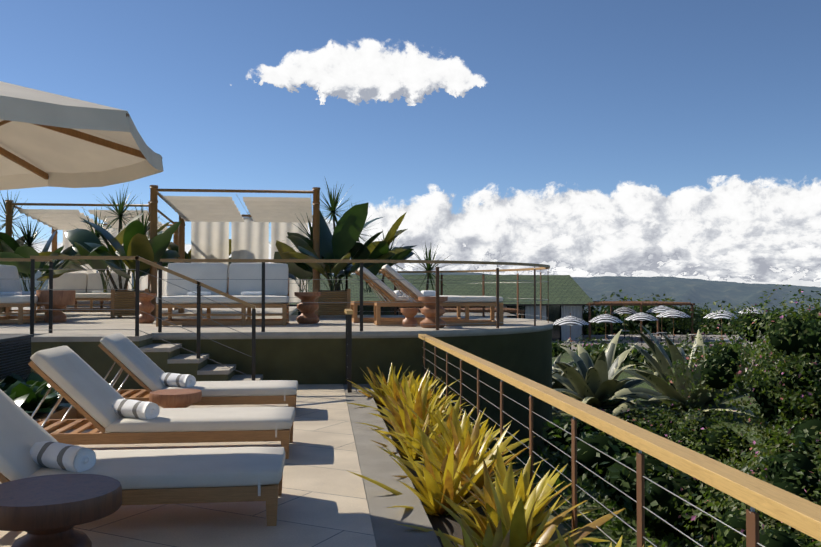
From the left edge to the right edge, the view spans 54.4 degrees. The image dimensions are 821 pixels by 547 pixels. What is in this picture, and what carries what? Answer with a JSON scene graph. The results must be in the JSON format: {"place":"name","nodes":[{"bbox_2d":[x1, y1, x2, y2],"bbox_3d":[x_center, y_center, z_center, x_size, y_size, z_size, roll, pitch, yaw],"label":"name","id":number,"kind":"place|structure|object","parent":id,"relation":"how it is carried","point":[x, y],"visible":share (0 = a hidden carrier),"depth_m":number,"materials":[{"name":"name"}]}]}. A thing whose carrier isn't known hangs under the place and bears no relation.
{"place":"outdoors","nodes":[
{"label":"outdoors","id":0,"kind":"place"},
{"bbox_2d":[0,334,33,381],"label":"pool wall","id":1,"kind":"structure","parent":0,"point":[15,352],"depth_m":8.74,"materials":[{"name":"tile"}]},
{"bbox_2d":[31,333,262,389],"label":"stairs","id":2,"kind":"structure","parent":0,"point":[164,357],"depth_m":9.66,"materials":[{"name":"green paint"}]},
{"bbox_2d":[30,256,255,380],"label":"stair railing","id":3,"kind":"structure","parent":2,"relation":"on","point":[138,259],"depth_m":9.70,"materials":[{"name":"brown metal"}]},
{"bbox_2d":[0,384,375,546],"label":"terrace floor","id":4,"kind":"structure","parent":0,"point":[322,500],"depth_m":4.59,"materials":[{"name":"tile"}]},
{"bbox_2d":[0,370,76,433],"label":"plant","id":5,"kind":"object","parent":4,"relation":"on","point":[27,395],"visible":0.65,"depth_m":7.23,"materials":[{"name":"green plant"}]},
{"bbox_2d":[0,474,121,546],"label":"side table","id":6,"kind":"object","parent":4,"relation":"on","point":[48,510],"visible":1,"depth_m":3.59,"materials":[{"name":"brown wood"}]},
{"bbox_2d":[0,81,163,189],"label":"parasol","id":7,"kind":"object","parent":4,"relation":"on","point":[47,139],"visible":1,"depth_m":5.08,"materials":[{"name":"fabric"}]},
{"bbox_2d":[0,389,284,525],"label":"lounger","id":8,"kind":"object","parent":4,"relation":"on","point":[30,446],"visible":0.9,"depth_m":4.27,"materials":[{"name":"white fabric"}]},
{"bbox_2d":[28,346,294,458],"bbox_3d":[-1.964,0.983,6.210,2.095,0.816,0.710,0,-1,-6],"label":"lounger","id":9,"kind":"object","parent":4,"relation":"on","point":[96,400],"visible":1,"depth_m":5.92,"materials":[{"name":"white fabric"}]},
{"bbox_2d":[149,389,201,407],"bbox_3d":[-2.173,1.254,7.394,0.467,0.320,0.467,-1,-1,32],"label":"side table","id":10,"kind":"object","parent":4,"relation":"on","point":[174,398],"visible":0.6,"depth_m":7.25,"materials":[{"name":"brown wood"}]},
{"bbox_2d":[77,333,297,418],"bbox_3d":[-2.209,1.021,8.130,2.095,0.816,0.710,0,-1,-7],"label":"lounger","id":11,"kind":"object","parent":4,"relation":"on","point":[126,354],"visible":0.9,"depth_m":7.86,"materials":[{"name":"white fabric"}]},
{"bbox_2d":[343,383,583,546],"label":"planter strip","id":12,"kind":"object","parent":4,"relation":"on","point":[377,463],"visible":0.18,"depth_m":4.97,"materials":[{"name":"concrete"},{"name":"soil"}]},
{"bbox_2d":[344,309,352,392],"bbox_3d":[-0.796,0.969,10.253,0.080,1.005,0.980,0,-1,-6],"label":"post","id":13,"kind":"object","parent":12,"relation":"on","point":[349,312],"visible":0.98,"depth_m":9.81,"materials":[{"name":"grey metal"}]},
{"bbox_2d":[344,363,653,546],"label":"bromeliad plants","id":14,"kind":"object","parent":12,"relation":"on","point":[458,462],"visible":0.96,"depth_m":4.93,"materials":[{"name":"yellow leaf"}]},
{"bbox_2d":[418,334,820,546],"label":"railing","id":15,"kind":"object","parent":12,"relation":"attached to","point":[800,514],"visible":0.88,"depth_m":3.31,"materials":[{"name":"orange metal"}]},
{"bbox_2d":[247,39,486,105],"bbox_3d":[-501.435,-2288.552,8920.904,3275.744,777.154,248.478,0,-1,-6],"label":"cloud","id":16,"kind":"structure","parent":0,"point":[368,70],"depth_m":9029.48,"materials":[{"name":"white"}]},
{"bbox_2d":[0,0,820,243],"label":"sky","id":17,"kind":"structure","parent":0,"point":[670,96],"materials":[{"name":"blue"}]},
{"bbox_2d":[19,271,820,316],"bbox_3d":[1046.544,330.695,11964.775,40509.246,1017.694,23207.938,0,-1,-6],"label":"hills","id":18,"kind":"structure","parent":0,"point":[701,292],"depth_m":13280.29,"materials":[{"name":"green plant"}]},
{"bbox_2d":[32,240,820,286],"bbox_3d":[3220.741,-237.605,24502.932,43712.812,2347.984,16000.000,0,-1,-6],"label":"cloud","id":19,"kind":"structure","parent":0,"point":[794,280],"depth_m":30267.49,"materials":[{"name":"white"}]},
{"bbox_2d":[308,175,820,270],"bbox_3d":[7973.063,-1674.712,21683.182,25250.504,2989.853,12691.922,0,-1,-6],"label":"cloud","id":20,"kind":"structure","parent":0,"point":[494,225],"depth_m":26609.96,"materials":[{"name":"white"}]},
{"bbox_2d":[444,212,820,276],"bbox_3d":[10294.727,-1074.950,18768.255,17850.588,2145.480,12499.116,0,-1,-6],"label":"cloud","id":21,"kind":"structure","parent":0,"point":[628,249],"depth_m":22933.76,"materials":[{"name":"white"}]},
{"bbox_2d":[504,352,820,546],"bbox_3d":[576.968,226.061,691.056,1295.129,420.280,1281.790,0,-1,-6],"label":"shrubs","id":22,"kind":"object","parent":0,"point":[566,357],"depth_m":10.94,"materials":[{"name":"green plant"}]},
{"bbox_2d":[0,307,552,461],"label":"terrace","id":23,"kind":"structure","parent":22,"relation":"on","point":[301,355],"depth_m":11.16,"materials":[{"name":"green paint"}]},
{"bbox_2d":[0,265,48,324],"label":"sofa","id":24,"kind":"object","parent":23,"relation":"on","point":[12,294],"visible":0.77,"depth_m":13.79,"materials":[{"name":"white fabric"}]},
{"bbox_2d":[0,258,52,332],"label":"railing","id":25,"kind":"object","parent":23,"relation":"on","point":[50,261],"visible":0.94,"depth_m":10.36,"materials":[{"name":"brown wood"}]},
{"bbox_2d":[36,290,75,322],"bbox_3d":[-6.119,0.566,13.764,0.625,0.551,0.621,0,-1,-10],"label":"planter","id":26,"kind":"object","parent":23,"relation":"on","point":[62,299],"visible":0.83,"depth_m":13.60,"materials":[{"name":"brown ceramic"}]},
{"bbox_2d":[37,273,127,311],"bbox_3d":[-8.437,0.478,20.611,1.990,1.001,1.048,0,-1,-6],"label":"sofa","id":27,"kind":"object","parent":23,"relation":"on","point":[92,299],"visible":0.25,"depth_m":20.80,"materials":[{"name":"white fabric"}]},
{"bbox_2d":[4,200,178,312],"bbox_3d":[-7.978,-0.355,20.473,3.412,2.660,3.366,0,-1,-6],"label":"cabana","id":28,"kind":"object","parent":23,"relation":"on","point":[58,219],"visible":0.29,"depth_m":19.97,"materials":[{"name":"beige fabric"}]},
{"bbox_2d":[111,289,150,317],"bbox_3d":[-5.555,0.596,15.989,0.720,0.580,0.600,0,-1,-6],"label":"planter","id":29,"kind":"object","parent":23,"relation":"on","point":[123,299],"visible":0.56,"depth_m":15.70,"materials":[{"name":"brown wood"}]},
{"bbox_2d":[139,293,155,323],"bbox_3d":[-4.432,0.583,13.347,0.341,0.500,0.340,1,-1,-31],"label":"side table","id":30,"kind":"object","parent":23,"relation":"on","point":[146,305],"visible":0.79,"depth_m":13.24,"materials":[{"name":"brown wood"}]},
{"bbox_2d":[0,203,416,292],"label":"banana plants","id":31,"kind":"object","parent":23,"relation":"on","point":[341,242],"visible":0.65,"depth_m":16.38,"materials":[{"name":"green plant"}]},
{"bbox_2d":[156,263,288,326],"bbox_3d":[-2.954,0.321,12.761,1.990,1.001,1.048,0,-1,-6],"label":"sofa","id":32,"kind":"object","parent":23,"relation":"on","point":[251,290],"visible":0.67,"depth_m":12.96,"materials":[{"name":"white fabric"}]},
{"bbox_2d":[0,179,451,300],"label":"spiky plants","id":33,"kind":"object","parent":23,"relation":"on","point":[120,210],"visible":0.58,"depth_m":18.19,"materials":[{"name":"green plant"}]},
{"bbox_2d":[149,185,319,317],"bbox_3d":[-3.725,-0.408,17.819,3.412,2.660,3.366,0,-1,-6],"label":"cabana","id":34,"kind":"object","parent":23,"relation":"on","point":[209,218],"visible":0.71,"depth_m":18.59,"materials":[{"name":"beige fabric"}]},
{"bbox_2d":[158,259,362,332],"bbox_3d":[-1.981,0.294,10.660,2.695,0.970,0.070,0,-1,-6],"label":"railing","id":35,"kind":"object","parent":23,"relation":"on","point":[263,302],"visible":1,"depth_m":10.65,"materials":[{"name":"brown metal"}]},
{"bbox_2d":[294,292,320,323],"bbox_3d":[-1.714,0.573,13.338,0.440,0.520,0.441,-1,-1,40],"label":"side table","id":36,"kind":"object","parent":23,"relation":"on","point":[307,315],"visible":1,"depth_m":13.20,"materials":[{"name":"brown wood"}]},
{"bbox_2d":[289,272,347,311],"bbox_3d":[-2.080,0.432,17.569,1.395,0.970,0.070,0,-1,-6],"label":"upper railing","id":37,"kind":"object","parent":23,"relation":"on","point":[312,283],"visible":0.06,"depth_m":17.55,"materials":[{"name":"orange metal"}]},
{"bbox_2d":[314,289,350,315],"bbox_3d":[-1.597,0.603,16.320,0.720,0.580,0.600,0,-1,-6],"label":"planter","id":38,"kind":"object","parent":23,"relation":"on","point":[334,296],"visible":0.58,"depth_m":16.04,"materials":[{"name":"brown wood"}]},
{"bbox_2d":[350,267,468,322],"bbox_3d":[-0.023,0.367,14.039,2.010,0.959,0.720,0,-1,-9],"label":"lounger","id":39,"kind":"object","parent":23,"relation":"on","point":[380,287],"visible":0.62,"depth_m":13.68,"materials":[{"name":"brown wood"}]},
{"bbox_2d":[401,308,418,326],"bbox_3d":[-0.011,0.670,12.217,0.276,0.281,0.276,1,-1,-26],"label":"side table","id":40,"kind":"object","parent":23,"relation":"on","point":[409,314],"visible":0.98,"depth_m":12.12,"materials":[{"name":"brown wood"}]},
{"bbox_2d":[418,296,447,327],"bbox_3d":[0.329,0.573,11.822,0.440,0.460,0.441,1,-2,-42],"label":"side table","id":41,"kind":"object","parent":23,"relation":"on","point":[428,310],"visible":0.88,"depth_m":11.69,"materials":[{"name":"brown wood"}]},
{"bbox_2d":[374,264,503,325],"bbox_3d":[0.438,0.343,12.835,2.010,0.959,0.720,0,-1,-6],"label":"lounger","id":42,"kind":"object","parent":23,"relation":"on","point":[411,291],"visible":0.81,"depth_m":12.53,"materials":[{"name":"brown wood"}]},
{"bbox_2d":[346,260,549,329],"bbox_3d":[0.679,0.369,14.410,3.500,0.970,6.950,0,-1,-6],"label":"railing","id":43,"kind":"object","parent":23,"relation":"on","point":[498,270],"visible":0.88,"depth_m":12.04,"materials":[{"name":"orange metal"}]},
{"bbox_2d":[552,343,688,372],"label":"cycads","id":44,"kind":"object","parent":22,"relation":"on","point":[600,345],"visible":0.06,"depth_m":39.34,"materials":[{"name":"green plant"}]},
{"bbox_2d":[552,297,758,350],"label":"trees","id":45,"kind":"object","parent":22,"relation":"on","point":[682,324],"visible":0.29,"depth_m":68.29,"materials":[{"name":"green plant"}]},
{"bbox_2d":[552,325,761,421],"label":"agave plants","id":46,"kind":"object","parent":22,"relation":"on","point":[591,384],"visible":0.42,"depth_m":18.66,"materials":[{"name":"green plant"}]},
{"bbox_2d":[552,335,764,351],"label":"restaurant paving","id":47,"kind":"structure","parent":22,"relation":"on","point":[658,338],"depth_m":67.82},
{"bbox_2d":[289,275,593,340],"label":"restaurant building","id":48,"kind":"structure","parent":47,"relation":"on","point":[568,295],"depth_m":68.51,"materials":[{"name":"green tile"}]},
{"bbox_2d":[397,301,694,340],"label":"pergola","id":49,"kind":"object","parent":47,"relation":"on","point":[476,311],"visible":0.52,"depth_m":66.99,"materials":[{"name":"brown wood"}]},
{"bbox_2d":[553,303,763,348],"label":"restaurant furniture","id":50,"kind":"object","parent":47,"relation":"on","point":[663,310],"visible":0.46,"depth_m":61.04,"materials":[{"name":"wrought iron"},{"name":"wood"},{"name":"black and white striped cloth"}]},
{"bbox_2d":[504,417,813,546],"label":"ground cover","id":51,"kind":"object","parent":22,"relation":"on","point":[633,540],"visible":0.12,"depth_m":8.21,"materials":[{"name":"green plant"}]},
{"bbox_2d":[523,289,820,538],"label":"hill bushes","id":52,"kind":"object","parent":22,"relation":"on","point":[588,456],"visible":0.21,"depth_m":8.58,"materials":[{"name":"green plant"}]},
{"bbox_2d":[552,284,820,546],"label":"shrub","id":53,"kind":"object","parent":22,"relation":"on","point":[794,390],"visible":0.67,"depth_m":8.40,"materials":[{"name":"green plant"}]},
{"bbox_2d":[634,244,820,281],"bbox_3d":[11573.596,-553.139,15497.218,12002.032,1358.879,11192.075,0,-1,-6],"label":"cloud","id":54,"kind":"structure","parent":0,"point":[743,264],"depth_m":19266.98,"materials":[{"name":"white"}]}
]}

